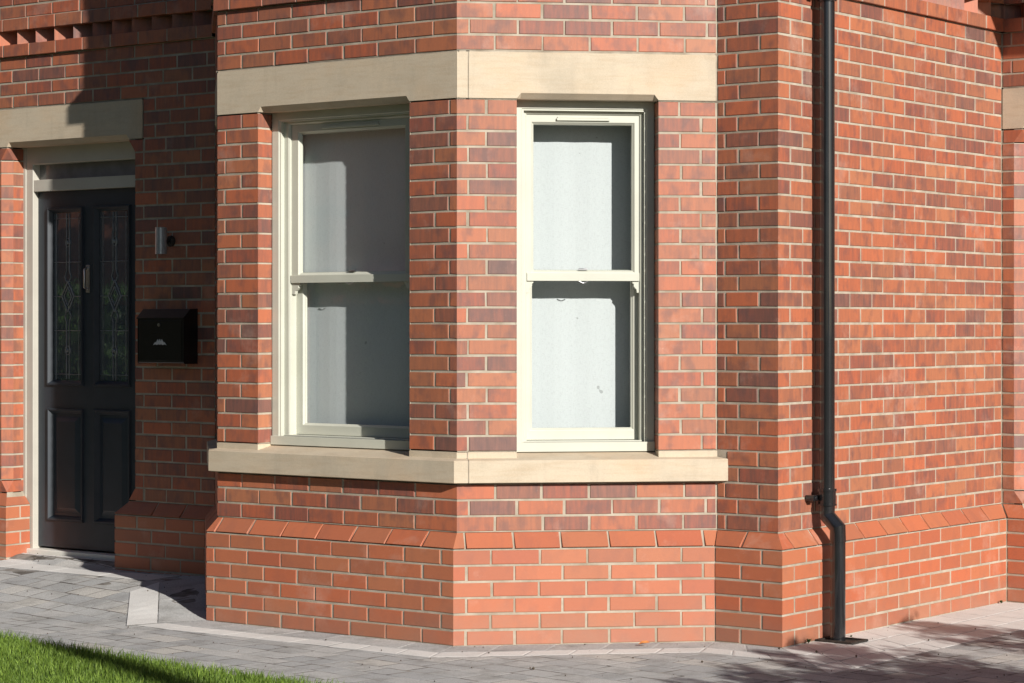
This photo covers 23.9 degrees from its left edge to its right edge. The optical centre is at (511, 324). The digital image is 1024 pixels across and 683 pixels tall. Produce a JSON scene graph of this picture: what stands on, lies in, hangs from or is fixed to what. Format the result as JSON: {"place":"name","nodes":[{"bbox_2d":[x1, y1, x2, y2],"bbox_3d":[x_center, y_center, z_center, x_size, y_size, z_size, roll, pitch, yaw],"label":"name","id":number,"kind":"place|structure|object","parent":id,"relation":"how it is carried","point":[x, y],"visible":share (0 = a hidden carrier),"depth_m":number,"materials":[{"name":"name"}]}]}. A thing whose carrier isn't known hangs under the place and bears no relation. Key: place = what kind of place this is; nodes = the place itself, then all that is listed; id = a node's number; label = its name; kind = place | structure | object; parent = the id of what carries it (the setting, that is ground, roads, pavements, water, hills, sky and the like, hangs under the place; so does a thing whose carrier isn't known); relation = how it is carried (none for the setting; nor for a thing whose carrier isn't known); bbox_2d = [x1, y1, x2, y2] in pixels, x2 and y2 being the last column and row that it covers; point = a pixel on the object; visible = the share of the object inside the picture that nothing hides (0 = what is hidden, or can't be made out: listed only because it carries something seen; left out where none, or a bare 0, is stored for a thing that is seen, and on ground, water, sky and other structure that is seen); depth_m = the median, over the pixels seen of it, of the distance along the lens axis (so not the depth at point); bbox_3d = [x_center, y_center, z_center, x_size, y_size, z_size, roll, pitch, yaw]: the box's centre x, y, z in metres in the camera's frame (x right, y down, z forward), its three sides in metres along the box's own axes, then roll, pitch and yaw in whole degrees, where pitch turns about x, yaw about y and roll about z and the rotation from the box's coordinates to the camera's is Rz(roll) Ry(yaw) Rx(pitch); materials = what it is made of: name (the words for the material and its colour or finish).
{"place":"outdoors","nodes":[
{"label":"outdoors","id":0,"kind":"place"},
{"bbox_2d":[0,629,352,682],"bbox_3d":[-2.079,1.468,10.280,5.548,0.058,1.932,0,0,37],"label":"grass","id":1,"kind":"structure","parent":0,"point":[16,647],"depth_m":10.35,"materials":[{"name":"green plant"}]},
{"bbox_2d":[0,546,1023,682],"bbox_3d":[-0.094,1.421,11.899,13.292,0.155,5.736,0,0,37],"label":"pavement","id":2,"kind":"structure","parent":0,"point":[344,670],"depth_m":10.82,"materials":[{"name":"grey concrete"}]},
{"bbox_2d":[0,553,172,579],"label":"path slabs","id":3,"kind":"structure","parent":2,"relation":"on","point":[17,563],"depth_m":13.59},
{"bbox_2d":[127,582,807,662],"bbox_3d":[-0.500,1.441,11.498,3.947,0.112,0.954,0,0,33],"label":"path edging","id":4,"kind":"object","parent":2,"relation":"on","point":[143,606],"visible":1,"depth_m":11.23,"materials":[{"name":"grey concrete"}]},
{"bbox_2d":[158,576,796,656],"bbox_3d":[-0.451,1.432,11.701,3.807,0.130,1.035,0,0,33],"label":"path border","id":5,"kind":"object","parent":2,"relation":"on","point":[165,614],"visible":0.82,"depth_m":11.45,"materials":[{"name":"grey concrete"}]},
{"bbox_2d":[1,553,1023,682],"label":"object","id":6,"kind":"object","parent":2,"relation":"on","point":[816,651],"visible":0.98,"depth_m":10.98,"materials":[{"name":"grey stone"}]},
{"bbox_2d":[815,636,867,644],"bbox_3d":[1.554,1.506,11.390,0.206,0.042,0.160,0,0,37],"label":"drain gully","id":7,"kind":"object","parent":2,"relation":"on","point":[849,641],"visible":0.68,"depth_m":11.36,"materials":[{"name":"metal"}]},
{"bbox_2d":[783,602,1023,673],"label":"path border","id":8,"kind":"object","parent":2,"relation":"on","point":[839,653],"visible":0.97,"depth_m":11.56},
{"label":"ground","id":9,"kind":"structure","parent":0,"visible":0},
{"bbox_2d":[0,0,1023,647],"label":"brick house","id":10,"kind":"structure","parent":9,"relation":"on","point":[468,506],"depth_m":11.80,"materials":[{"name":"brick"}]},
{"bbox_2d":[38,188,135,551],"bbox_3d":[-2.447,0.265,13.988,0.873,2.084,0.086,0,0,37],"label":"door","id":11,"kind":"structure","parent":10,"relation":"in","point":[86,238],"depth_m":14.01,"materials":[{"name":"paint"}]},
{"bbox_2d":[155,227,174,253],"bbox_3d":[-1.913,-0.458,13.293,0.064,0.149,0.112,0,0,37],"label":"wall light","id":12,"kind":"object","parent":10,"relation":"attached to","point":[163,241],"visible":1,"depth_m":13.25,"materials":[{"name":"metal"}]},
{"bbox_2d":[136,309,197,363],"bbox_3d":[-1.895,0.066,13.281,0.365,0.301,0.113,0,0,37],"label":"letter box","id":13,"kind":"object","parent":10,"relation":"attached to","point":[167,335],"visible":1,"depth_m":13.21,"materials":[{"name":"black metal"}]},
{"bbox_2d":[270,104,409,449],"bbox_3d":[-0.780,-0.227,11.862,0.978,1.659,0.137,0,0,37],"label":"sash window","id":14,"kind":"structure","parent":10,"relation":"in","point":[290,426],"depth_m":12.08,"materials":[{"name":"paint"}]},
{"bbox_2d":[303,128,409,425],"bbox_3d":[-0.732,-0.282,11.992,1.096,1.713,0.123,0,0,37],"label":"roller blind","id":15,"kind":"object","parent":10,"relation":"attached to","point":[358,354],"visible":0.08,"depth_m":11.95,"materials":[{"name":"fabric"}]},
{"bbox_2d":[517,100,654,451],"bbox_3d":[0.336,-0.227,11.505,0.673,1.659,0.137,0,0,-8],"label":"sash window","id":16,"kind":"structure","parent":10,"relation":"in","point":[639,436],"depth_m":11.49,"materials":[{"name":"paint"}]},
{"bbox_2d":[532,101,657,434],"bbox_3d":[0.338,-0.282,11.677,0.821,1.713,0.048,0,0,-8],"label":"roller blind","id":17,"kind":"object","parent":10,"relation":"attached to","point":[581,331],"visible":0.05,"depth_m":11.66,"materials":[{"name":"fabric"}]},
{"bbox_2d":[806,0,845,640],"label":"drainpipe","id":18,"kind":"object","parent":10,"relation":"attached to","point":[825,498],"visible":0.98,"depth_m":11.40,"materials":[{"name":"plastic"}]}
]}

